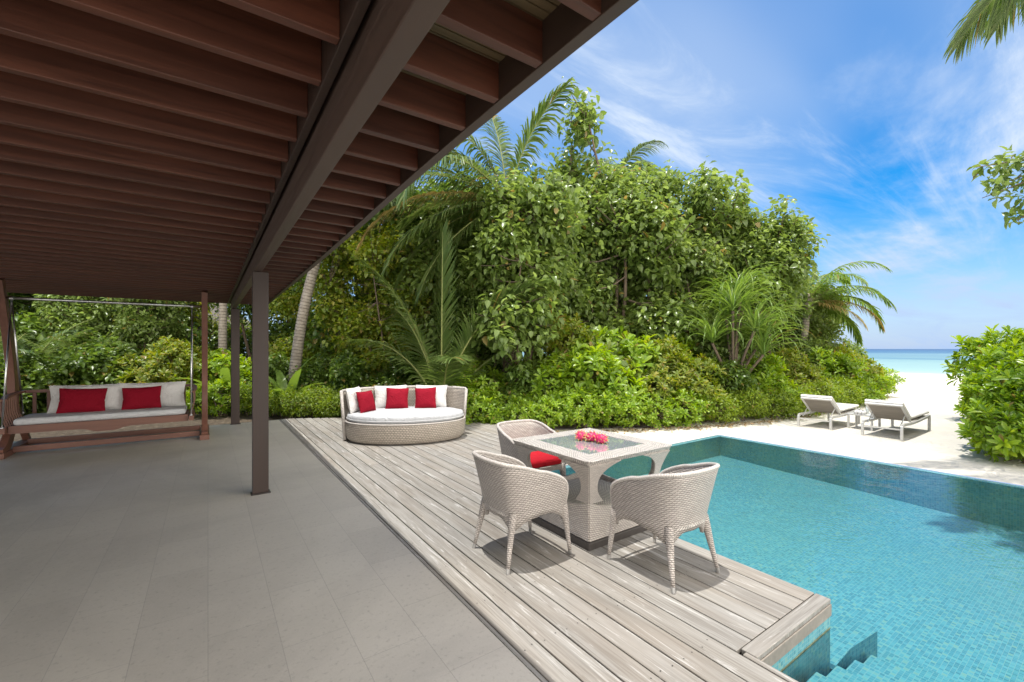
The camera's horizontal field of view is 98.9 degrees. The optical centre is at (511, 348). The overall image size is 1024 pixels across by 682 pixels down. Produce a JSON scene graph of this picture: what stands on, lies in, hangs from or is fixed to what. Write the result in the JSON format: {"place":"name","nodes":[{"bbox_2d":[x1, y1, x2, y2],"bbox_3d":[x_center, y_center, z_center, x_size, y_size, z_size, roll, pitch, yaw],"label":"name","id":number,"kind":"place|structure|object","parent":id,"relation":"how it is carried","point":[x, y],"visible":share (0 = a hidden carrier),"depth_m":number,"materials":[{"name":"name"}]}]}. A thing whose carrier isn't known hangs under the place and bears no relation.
{"place":"outdoors","nodes":[
{"label":"outdoors","id":0,"kind":"place"},
{"bbox_2d":[0,420,540,681],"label":"patio","id":1,"kind":"structure","parent":0,"point":[186,559],"depth_m":3.06,"materials":[{"name":"grey tile"}]},
{"bbox_2d":[0,278,208,459],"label":"timber gantry","id":2,"kind":"object","parent":1,"relation":"on","point":[8,447],"visible":0.88,"depth_m":7.27,"materials":[{"name":"red wood"}]},
{"bbox_2d":[0,296,196,434],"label":"swing bench","id":3,"kind":"object","parent":2,"relation":"hanging from","point":[105,420],"visible":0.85,"depth_m":6.83,"materials":[{"name":"red wood"}]},
{"bbox_2d":[56,388,107,413],"bbox_3d":[-6.906,0.827,7.050,0.569,0.410,0.153,4,-23,-40],"label":"cushion","id":4,"kind":"object","parent":3,"relation":"on","point":[81,400],"visible":0.99,"depth_m":7.00,"materials":[{"name":"red fabric"}]},
{"bbox_2d":[47,383,128,413],"bbox_3d":[-6.948,0.801,7.209,0.968,0.451,0.180,0,-14,-35],"label":"cushion","id":5,"kind":"object","parent":3,"relation":"on","point":[113,398],"visible":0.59,"depth_m":7.27,"materials":[{"name":"white fabric"}]},
{"bbox_2d":[121,386,161,409],"bbox_3d":[-6.304,0.834,7.467,0.529,0.390,0.145,-2,-17,-33],"label":"cushion","id":6,"kind":"object","parent":3,"relation":"on","point":[141,398],"visible":0.98,"depth_m":7.42,"materials":[{"name":"red fabric"}]},
{"bbox_2d":[117,381,185,405],"bbox_3d":[-6.289,0.801,7.666,0.948,0.451,0.177,0,-14,-33],"label":"cushion","id":7,"kind":"object","parent":3,"relation":"on","point":[172,393],"visible":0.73,"depth_m":7.74,"materials":[{"name":"white fabric"}]},
{"bbox_2d":[0,0,638,495],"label":"veranda roof","id":8,"kind":"structure","parent":1,"relation":"on","point":[258,156],"depth_m":2.09,"materials":[{"name":"brown wood"}]},
{"bbox_2d":[0,379,780,440],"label":"ground","id":9,"kind":"structure","parent":0,"point":[221,419],"depth_m":9.93,"materials":[{"name":"green plant"}]},
{"bbox_2d":[0,350,63,424],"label":"tall shrub","id":10,"kind":"object","parent":9,"relation":"on","point":[38,383],"visible":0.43,"depth_m":9.98,"materials":[{"name":"green plant"}]},
{"bbox_2d":[0,311,88,355],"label":"tall shrub","id":11,"kind":"object","parent":9,"relation":"on","point":[20,327],"visible":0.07,"depth_m":12.10,"materials":[{"name":"green plant"}]},
{"bbox_2d":[2,349,89,424],"bbox_3d":[-11.571,0.906,10.571,2.257,1.871,2.158,0,0,-5],"label":"tall shrub","id":12,"kind":"object","parent":9,"relation":"on","point":[27,358],"visible":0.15,"depth_m":10.48,"materials":[{"name":"green plant"}]},
{"bbox_2d":[2,318,108,359],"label":"feather palm","id":13,"kind":"object","parent":9,"relation":"on","point":[45,345],"visible":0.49,"depth_m":11.14,"materials":[{"name":"green plant"}]},
{"bbox_2d":[23,345,106,412],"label":"tall shrub","id":14,"kind":"object","parent":9,"relation":"on","point":[53,375],"visible":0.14,"depth_m":10.58,"materials":[{"name":"green plant"}]},
{"bbox_2d":[32,294,126,343],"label":"slender tree","id":15,"kind":"object","parent":9,"relation":"on","point":[100,313],"visible":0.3,"depth_m":12.86,"materials":[{"name":"green plant"}]},
{"bbox_2d":[24,315,139,358],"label":"tall shrub","id":16,"kind":"object","parent":9,"relation":"on","point":[41,336],"visible":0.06,"depth_m":12.42,"materials":[{"name":"green plant"}]},
{"bbox_2d":[52,335,167,384],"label":"tall shrub","id":17,"kind":"object","parent":9,"relation":"on","point":[106,353],"visible":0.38,"depth_m":10.97,"materials":[{"name":"green plant"}]},
{"bbox_2d":[100,297,189,352],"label":"slender tree","id":18,"kind":"object","parent":9,"relation":"on","point":[140,323],"visible":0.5,"depth_m":13.18,"materials":[{"name":"green plant"}]},
{"bbox_2d":[99,335,201,395],"bbox_3d":[-9.586,0.682,11.762,2.236,2.156,2.685,0,0,-40],"label":"tall shrub","id":19,"kind":"object","parent":9,"relation":"on","point":[149,368],"visible":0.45,"depth_m":11.36,"materials":[{"name":"green plant"}]},
{"bbox_2d":[126,322,213,361],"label":"tall shrub","id":20,"kind":"object","parent":9,"relation":"on","point":[197,338],"visible":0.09,"depth_m":14.44,"materials":[{"name":"green plant"}]},
{"bbox_2d":[146,338,223,409],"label":"tall shrub","id":21,"kind":"object","parent":9,"relation":"on","point":[195,350],"visible":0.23,"depth_m":11.74,"materials":[{"name":"green plant"}]},
{"bbox_2d":[166,301,250,368],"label":"leafy tree","id":22,"kind":"object","parent":9,"relation":"on","point":[198,320],"visible":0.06,"depth_m":17.34,"materials":[{"name":"green plant"}]},
{"bbox_2d":[186,375,251,416],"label":"hedge shrub","id":23,"kind":"object","parent":9,"relation":"on","point":[216,409],"visible":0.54,"depth_m":10.94,"materials":[{"name":"green plant"}]},
{"bbox_2d":[187,347,251,408],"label":"tall shrub","id":24,"kind":"object","parent":9,"relation":"on","point":[222,357],"visible":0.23,"depth_m":11.99,"materials":[{"name":"green plant"}]},
{"bbox_2d":[218,303,226,352],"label":"coconut palm","id":25,"kind":"object","parent":9,"relation":"on","point":[222,333],"visible":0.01,"depth_m":13.58,"materials":[{"name":"grey plant"}]},
{"bbox_2d":[197,273,323,361],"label":"leafy tree","id":26,"kind":"object","parent":9,"relation":"on","point":[278,326],"visible":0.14,"depth_m":16.35,"materials":[{"name":"green plant"}]},
{"bbox_2d":[242,352,309,410],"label":"tall shrub","id":27,"kind":"object","parent":9,"relation":"on","point":[280,363],"visible":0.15,"depth_m":12.23,"materials":[{"name":"green plant"}]},
{"bbox_2d":[246,352,328,413],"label":"broadleaf plant","id":28,"kind":"object","parent":9,"relation":"on","point":[281,380],"visible":0.37,"depth_m":11.19,"materials":[{"name":"green plant"}]},
{"bbox_2d":[285,351,336,410],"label":"tall shrub","id":29,"kind":"object","parent":9,"relation":"on","point":[314,370],"visible":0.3,"depth_m":11.99,"materials":[{"name":"green plant"}]},
{"bbox_2d":[269,265,392,361],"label":"leafy tree","id":30,"kind":"object","parent":9,"relation":"on","point":[283,304],"visible":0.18,"depth_m":14.44,"materials":[{"name":"green plant"}]},
{"bbox_2d":[321,348,381,409],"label":"tall shrub","id":31,"kind":"object","parent":9,"relation":"on","point":[347,366],"visible":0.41,"depth_m":11.32,"materials":[{"name":"green plant"}]},
{"bbox_2d":[302,225,404,357],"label":"slender tree","id":32,"kind":"object","parent":9,"relation":"on","point":[336,304],"visible":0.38,"depth_m":12.63,"materials":[{"name":"green plant"}]},
{"bbox_2d":[278,185,454,358],"bbox_3d":[-3.736,-1.853,15.514,7.257,7.307,6.904,0,0,-1],"label":"leafy tree","id":33,"kind":"object","parent":9,"relation":"on","point":[313,337],"visible":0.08,"depth_m":13.38,"materials":[{"name":"green plant"}]},
{"bbox_2d":[303,215,434,383],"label":"leafy tree","id":34,"kind":"object","parent":9,"relation":"on","point":[380,293],"visible":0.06,"depth_m":13.14,"materials":[{"name":"green plant"}]},
{"bbox_2d":[288,158,457,380],"bbox_3d":[-4.408,-2.777,12.698,5.742,9.203,4.953,0,0,4],"label":"coconut palm","id":35,"kind":"object","parent":9,"relation":"on","point":[301,321],"visible":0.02,"depth_m":12.19,"materials":[{"name":"grey plant"}]},
{"bbox_2d":[340,219,441,381],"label":"slender tree","id":36,"kind":"object","parent":9,"relation":"on","point":[375,254],"visible":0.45,"depth_m":11.93,"materials":[{"name":"green plant"}]},
{"bbox_2d":[365,352,431,386],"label":"tall shrub","id":37,"kind":"object","parent":9,"relation":"on","point":[397,380],"visible":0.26,"depth_m":11.15,"materials":[{"name":"green plant"}]},
{"bbox_2d":[383,196,482,361],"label":"slender tree","id":38,"kind":"object","parent":9,"relation":"on","point":[429,254],"visible":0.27,"depth_m":12.18,"materials":[{"name":"green plant"}]},
{"bbox_2d":[345,218,552,386],"bbox_3d":[-1.447,-0.650,10.556,3.703,4.727,4.851,0,0,-61],"label":"young palm","id":39,"kind":"object","parent":9,"relation":"on","point":[460,359],"visible":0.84,"depth_m":10.06,"materials":[{"name":"green plant"}]},
{"bbox_2d":[356,77,578,375],"bbox_3d":[-1.092,-2.537,11.616,5.702,8.789,6.365,0,0,20],"label":"coconut palm","id":40,"kind":"object","parent":9,"relation":"on","point":[463,161],"visible":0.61,"depth_m":11.26,"materials":[{"name":"green plant"}]},
{"bbox_2d":[430,355,507,418],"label":"tall shrub","id":41,"kind":"object","parent":9,"relation":"on","point":[494,378],"visible":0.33,"depth_m":10.26,"materials":[{"name":"green plant"}]},
{"bbox_2d":[447,252,521,374],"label":"slender tree","id":42,"kind":"object","parent":9,"relation":"on","point":[461,286],"visible":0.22,"depth_m":11.23,"materials":[{"name":"green plant"}]},
{"bbox_2d":[429,212,592,377],"bbox_3d":[-0.119,-1.388,13.437,5.287,6.388,5.699,0,0,21],"label":"leafy tree","id":43,"kind":"object","parent":9,"relation":"on","point":[572,254],"visible":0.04,"depth_m":11.54,"materials":[{"name":"green plant"}]},
{"bbox_2d":[449,162,588,403],"bbox_3d":[0.209,-1.453,11.051,3.376,6.468,3.510,0,0,-37],"label":"slender tree","id":44,"kind":"object","parent":9,"relation":"on","point":[510,249],"visible":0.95,"depth_m":10.34,"materials":[{"name":"green plant"}]},
{"bbox_2d":[491,357,560,419],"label":"tall shrub","id":45,"kind":"object","parent":9,"relation":"on","point":[511,375],"visible":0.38,"depth_m":10.11,"materials":[{"name":"green plant"}]},
{"bbox_2d":[520,348,602,425],"bbox_3d":[1.095,0.918,10.710,2.454,1.926,2.149,0,0,32],"label":"tall shrub","id":46,"kind":"object","parent":9,"relation":"on","point":[565,384],"visible":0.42,"depth_m":10.02,"materials":[{"name":"green plant"}]},
{"bbox_2d":[498,172,636,356],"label":"leafy tree","id":47,"kind":"object","parent":9,"relation":"on","point":[575,235],"visible":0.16,"depth_m":12.32,"materials":[{"name":"green plant"}]},
{"bbox_2d":[542,76,614,324],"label":"leafy tree","id":48,"kind":"object","parent":9,"relation":"on","point":[582,125],"visible":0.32,"depth_m":13.80,"materials":[{"name":"green plant"}]},
{"bbox_2d":[532,313,628,392],"bbox_3d":[1.815,0.436,11.788,2.887,2.783,3.466,0,0,-7],"label":"tall shrub","id":49,"kind":"object","parent":9,"relation":"on","point":[569,335],"visible":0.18,"depth_m":10.98,"materials":[{"name":"green plant"}]},
{"bbox_2d":[558,336,649,419],"bbox_3d":[2.162,0.787,10.867,2.486,2.228,2.839,0,0,-10],"label":"tall shrub","id":50,"kind":"object","parent":9,"relation":"on","point":[607,366],"visible":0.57,"depth_m":9.96,"materials":[{"name":"green plant"}]},
{"bbox_2d":[559,139,679,188],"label":"coconut palm","id":51,"kind":"object","parent":9,"relation":"on","point":[629,156],"visible":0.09,"depth_m":18.42,"materials":[{"name":"green plant"}]},
{"bbox_2d":[584,325,672,390],"bbox_3d":[2.907,0.640,11.896,3.272,2.568,2.865,0,0,19],"label":"tall shrub","id":52,"kind":"object","parent":9,"relation":"on","point":[631,346],"visible":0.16,"depth_m":10.97,"materials":[{"name":"green plant"}]},
{"bbox_2d":[543,175,717,385],"bbox_3d":[2.927,-1.737,13.262,6.332,7.098,5.874,0,0,7],"label":"leafy tree","id":53,"kind":"object","parent":9,"relation":"on","point":[662,319],"visible":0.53,"depth_m":12.28,"materials":[{"name":"green plant"}]},
{"bbox_2d":[604,338,695,417],"bbox_3d":[3.270,0.751,10.957,2.196,2.117,2.636,0,0,-29],"label":"tall shrub","id":54,"kind":"object","parent":9,"relation":"on","point":[656,376],"visible":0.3,"depth_m":10.36,"materials":[{"name":"green plant"}]},
{"bbox_2d":[575,142,761,334],"bbox_3d":[4.419,-2.259,14.284,6.440,8.142,5.318,0,0,-28],"label":"leafy tree","id":55,"kind":"object","parent":9,"relation":"on","point":[703,200],"visible":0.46,"depth_m":12.93,"materials":[{"name":"green plant"}]},
{"bbox_2d":[646,334,729,418],"bbox_3d":[4.342,0.714,11.321,2.277,2.195,2.734,0,0,19],"label":"tall shrub","id":56,"kind":"object","parent":9,"relation":"on","point":[696,374],"visible":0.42,"depth_m":10.60,"materials":[{"name":"green plant"}]},
{"bbox_2d":[631,228,777,367],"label":"leafy tree","id":57,"kind":"object","parent":9,"relation":"on","point":[703,262],"visible":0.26,"depth_m":12.57,"materials":[{"name":"green plant"}]},
{"bbox_2d":[680,386,745,424],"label":"hedge shrub","id":58,"kind":"object","parent":9,"relation":"on","point":[727,406],"visible":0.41,"depth_m":10.14,"materials":[{"name":"green plant"}]},
{"bbox_2d":[690,351,762,417],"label":"tall shrub","id":59,"kind":"object","parent":9,"relation":"on","point":[733,370],"visible":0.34,"depth_m":10.87,"materials":[{"name":"green plant"}]},
{"bbox_2d":[662,219,805,374],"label":"leafy tree","id":60,"kind":"object","parent":9,"relation":"on","point":[745,239],"visible":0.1,"depth_m":12.88,"materials":[{"name":"green plant"}]},
{"bbox_2d":[690,194,831,359],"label":"leafy tree","id":61,"kind":"object","parent":9,"relation":"on","point":[803,254],"visible":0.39,"depth_m":12.69,"materials":[{"name":"green plant"}]},
{"bbox_2d":[726,353,804,415],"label":"tall shrub","id":62,"kind":"object","parent":9,"relation":"on","point":[769,375],"visible":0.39,"depth_m":11.46,"materials":[{"name":"green plant"}]},
{"bbox_2d":[754,345,833,406],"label":"tall shrub","id":63,"kind":"object","parent":9,"relation":"on","point":[807,373],"visible":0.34,"depth_m":12.28,"materials":[{"name":"green plant"}]},
{"bbox_2d":[765,250,833,379],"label":"leafy tree","id":64,"kind":"object","parent":9,"relation":"on","point":[808,344],"visible":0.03,"depth_m":14.35,"materials":[{"name":"green plant"}]},
{"bbox_2d":[770,266,856,354],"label":"leafy tree","id":65,"kind":"object","parent":9,"relation":"on","point":[826,330],"visible":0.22,"depth_m":14.85,"materials":[{"name":"green plant"}]},
{"bbox_2d":[791,346,869,398],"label":"tall shrub","id":66,"kind":"object","parent":9,"relation":"on","point":[855,366],"visible":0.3,"depth_m":13.59,"materials":[{"name":"green plant"}]},
{"bbox_2d":[800,261,896,347],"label":"coconut palm","id":67,"kind":"object","parent":9,"relation":"on","point":[841,277],"visible":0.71,"depth_m":14.32,"materials":[{"name":"green plant"}]},
{"bbox_2d":[828,342,886,381],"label":"tall shrub","id":68,"kind":"object","parent":9,"relation":"on","point":[878,369],"visible":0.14,"depth_m":15.30,"materials":[{"name":"green plant"}]},
{"bbox_2d":[208,0,1023,485],"label":"sky","id":69,"kind":"structure","parent":0,"point":[854,111],"materials":[{"name":"blue"}]},
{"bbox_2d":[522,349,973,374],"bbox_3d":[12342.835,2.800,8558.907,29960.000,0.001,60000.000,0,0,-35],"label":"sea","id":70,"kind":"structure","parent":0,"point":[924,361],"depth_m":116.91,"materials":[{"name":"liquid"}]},
{"bbox_2d":[550,372,1023,485],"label":"sand","id":71,"kind":"structure","parent":0,"point":[939,447],"depth_m":9.01,"materials":[{"name":"white sand"}]},
{"bbox_2d":[269,385,319,418],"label":"hedge shrub","id":72,"kind":"object","parent":71,"relation":"on","point":[283,408],"visible":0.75,"depth_m":10.61,"materials":[{"name":"green plant"}]},
{"bbox_2d":[290,381,340,417],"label":"hedge shrub","id":73,"kind":"object","parent":71,"relation":"on","point":[320,394],"visible":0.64,"depth_m":10.63,"materials":[{"name":"green plant"}]},
{"bbox_2d":[465,381,514,424],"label":"hedge shrub","id":74,"kind":"object","parent":71,"relation":"on","point":[474,407],"visible":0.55,"depth_m":9.48,"materials":[{"name":"green plant"}]},
{"bbox_2d":[481,390,539,424],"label":"hedge shrub","id":75,"kind":"object","parent":71,"relation":"on","point":[511,406],"visible":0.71,"depth_m":9.38,"materials":[{"name":"green plant"}]},
{"bbox_2d":[513,386,580,427],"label":"hedge shrub","id":76,"kind":"object","parent":71,"relation":"on","point":[545,400],"visible":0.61,"depth_m":9.47,"materials":[{"name":"green plant"}]},
{"bbox_2d":[545,388,614,428],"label":"hedge shrub","id":77,"kind":"object","parent":71,"relation":"on","point":[589,422],"visible":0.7,"depth_m":9.45,"materials":[{"name":"green plant"}]},
{"bbox_2d":[581,388,647,427],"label":"hedge shrub","id":78,"kind":"object","parent":71,"relation":"on","point":[614,405],"visible":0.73,"depth_m":9.52,"materials":[{"name":"green plant"}]},
{"bbox_2d":[619,391,679,429],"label":"hedge shrub","id":79,"kind":"object","parent":71,"relation":"on","point":[651,419],"visible":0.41,"depth_m":9.70,"materials":[{"name":"green plant"}]},
{"bbox_2d":[650,384,714,426],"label":"hedge shrub","id":80,"kind":"object","parent":71,"relation":"on","point":[687,419],"visible":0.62,"depth_m":9.92,"materials":[{"name":"green plant"}]},
{"bbox_2d":[666,256,816,389],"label":"screw pine","id":81,"kind":"object","parent":71,"relation":"on","point":[740,292],"visible":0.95,"depth_m":11.10,"materials":[{"name":"green plant"}]},
{"bbox_2d":[714,383,772,422],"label":"hedge shrub","id":82,"kind":"object","parent":71,"relation":"on","point":[759,398],"visible":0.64,"depth_m":10.47,"materials":[{"name":"green plant"}]},
{"bbox_2d":[749,380,802,419],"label":"hedge shrub","id":83,"kind":"object","parent":71,"relation":"on","point":[774,411],"visible":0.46,"depth_m":10.85,"materials":[{"name":"green plant"}]},
{"bbox_2d":[551,435,1023,681],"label":"pool basin","id":84,"kind":"object","parent":71,"relation":"in","point":[912,574],"visible":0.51,"depth_m":5.00,"materials":[{"name":"blue liquid"}]},
{"bbox_2d":[792,376,850,411],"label":"hedge shrub","id":85,"kind":"object","parent":71,"relation":"on","point":[834,392],"visible":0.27,"depth_m":11.93,"materials":[{"name":"green plant"}]},
{"bbox_2d":[797,394,859,430],"bbox_3d":[7.377,1.395,10.184,1.787,0.741,0.665,0,0,-36],"label":"sun lounger","id":86,"kind":"object","parent":71,"relation":"on","point":[828,405],"visible":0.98,"depth_m":9.88,"materials":[{"name":"fabric"}]},
{"bbox_2d":[824,374,866,407],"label":"hedge shrub","id":87,"kind":"object","parent":71,"relation":"on","point":[852,388],"visible":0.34,"depth_m":12.75,"materials":[{"name":"green plant"}]},
{"bbox_2d":[824,369,886,405],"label":"hedge shrub","id":88,"kind":"object","parent":71,"relation":"on","point":[877,391],"visible":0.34,"depth_m":13.46,"materials":[{"name":"green plant"}]},
{"bbox_2d":[861,399,930,440],"bbox_3d":[8.059,1.395,9.184,1.787,0.741,0.665,0,0,-34],"label":"sun lounger","id":89,"kind":"object","parent":71,"relation":"on","point":[891,410],"visible":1,"depth_m":8.89,"materials":[{"name":"fabric"}]},
{"bbox_2d":[940,324,1023,385],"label":"bank shrub","id":90,"kind":"object","parent":71,"relation":"on","point":[971,344],"visible":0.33,"depth_m":10.45,"materials":[{"name":"green plant"}]},
{"bbox_2d":[943,0,1023,65],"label":"coconut palm","id":91,"kind":"object","parent":71,"relation":"on","point":[999,13],"visible":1,"depth_m":8.92,"materials":[{"name":"green plant"}]},
{"bbox_2d":[953,364,1023,462],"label":"bank shrub","id":92,"kind":"object","parent":71,"relation":"on","point":[1002,425],"visible":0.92,"depth_m":6.96,"materials":[{"name":"green plant"}]},
{"bbox_2d":[956,336,1023,393],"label":"bank shrub","id":93,"kind":"object","parent":71,"relation":"on","point":[991,356],"visible":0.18,"depth_m":8.28,"materials":[{"name":"green plant"}]},
{"bbox_2d":[966,145,1023,228],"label":"shade tree","id":94,"kind":"object","parent":71,"relation":"on","point":[1005,171],"visible":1,"depth_m":7.76,"materials":[{"name":"green plant"}]},
{"bbox_2d":[975,348,1023,430],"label":"bank shrub","id":95,"kind":"object","parent":71,"relation":"on","point":[1008,377],"visible":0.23,"depth_m":7.27,"materials":[{"name":"green plant"}]},
{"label":"deck underside","id":96,"kind":"structure","parent":71,"relation":"on","visible":0},
{"bbox_2d":[279,417,830,681],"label":"deck","id":97,"kind":"structure","parent":96,"relation":"on","point":[549,608],"depth_m":2.97,"materials":[{"name":"grey wood"}]},
{"bbox_2d":[340,385,467,444],"bbox_3d":[-1.924,1.152,7.954,2.257,0.860,1.507,0,0,-10],"label":"daybed","id":98,"kind":"object","parent":97,"relation":"on","point":[411,424],"visible":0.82,"depth_m":7.44,"materials":[{"name":"wicker"}]},
{"bbox_2d":[385,388,408,408],"bbox_3d":[-2.168,0.933,8.279,0.420,0.410,0.142,2,-18,-14],"label":"cushion","id":99,"kind":"object","parent":98,"relation":"on","point":[397,397],"visible":1,"depth_m":8.23,"materials":[{"name":"red fabric"}]},
{"bbox_2d":[415,387,435,407],"bbox_3d":[-1.645,0.933,8.339,0.410,0.410,0.141,-3,-18,-2],"label":"cushion","id":100,"kind":"object","parent":98,"relation":"on","point":[425,398],"visible":0.98,"depth_m":8.29,"materials":[{"name":"red fabric"}]},
{"bbox_2d":[472,450,571,574],"bbox_3d":[0.048,1.206,3.465,0.654,0.794,0.621,0,0,-34],"label":"wicker armchair","id":101,"kind":"object","parent":97,"relation":"on","point":[517,494],"visible":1,"depth_m":3.23,"materials":[{"name":"wicker"}]},
{"bbox_2d":[496,419,565,475],"bbox_3d":[0.186,1.206,4.718,0.621,0.794,0.654,0,0,-33],"label":"wicker armchair","id":102,"kind":"object","parent":97,"relation":"on","point":[508,431],"visible":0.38,"depth_m":4.89,"materials":[{"name":"wicker"}]},
{"bbox_2d":[530,451,561,467],"bbox_3d":[0.221,1.163,4.656,0.470,0.081,0.450,0,0,-33],"label":"seat cushion","id":103,"kind":"object","parent":102,"relation":"on","point":[538,459],"visible":0.37,"depth_m":4.52,"materials":[{"name":"red fabric"}]},
{"bbox_2d":[512,428,671,550],"bbox_3d":[0.723,1.232,4.091,1.060,0.735,1.060,0,0,-35],"label":"wicker table","id":104,"kind":"object","parent":97,"relation":"on","point":[589,463],"visible":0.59,"depth_m":3.75,"materials":[{"name":"beige wicker"}]},
{"bbox_2d":[607,462,719,593],"bbox_3d":[1.127,1.206,3.226,0.621,0.794,0.654,0,0,-33],"label":"wicker armchair","id":105,"kind":"object","parent":97,"relation":"on","point":[668,507],"visible":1,"depth_m":3.00,"materials":[{"name":"wicker"}]},
{"bbox_2d":[761,604,831,666],"bbox_3d":[2.021,1.668,2.010,0.951,0.074,9.000,0,0,-35],"label":"deck edge","id":106,"kind":"object","parent":97,"relation":"attached to","point":[784,647],"visible":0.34,"depth_m":2.53,"materials":[{"name":"beige wood"}]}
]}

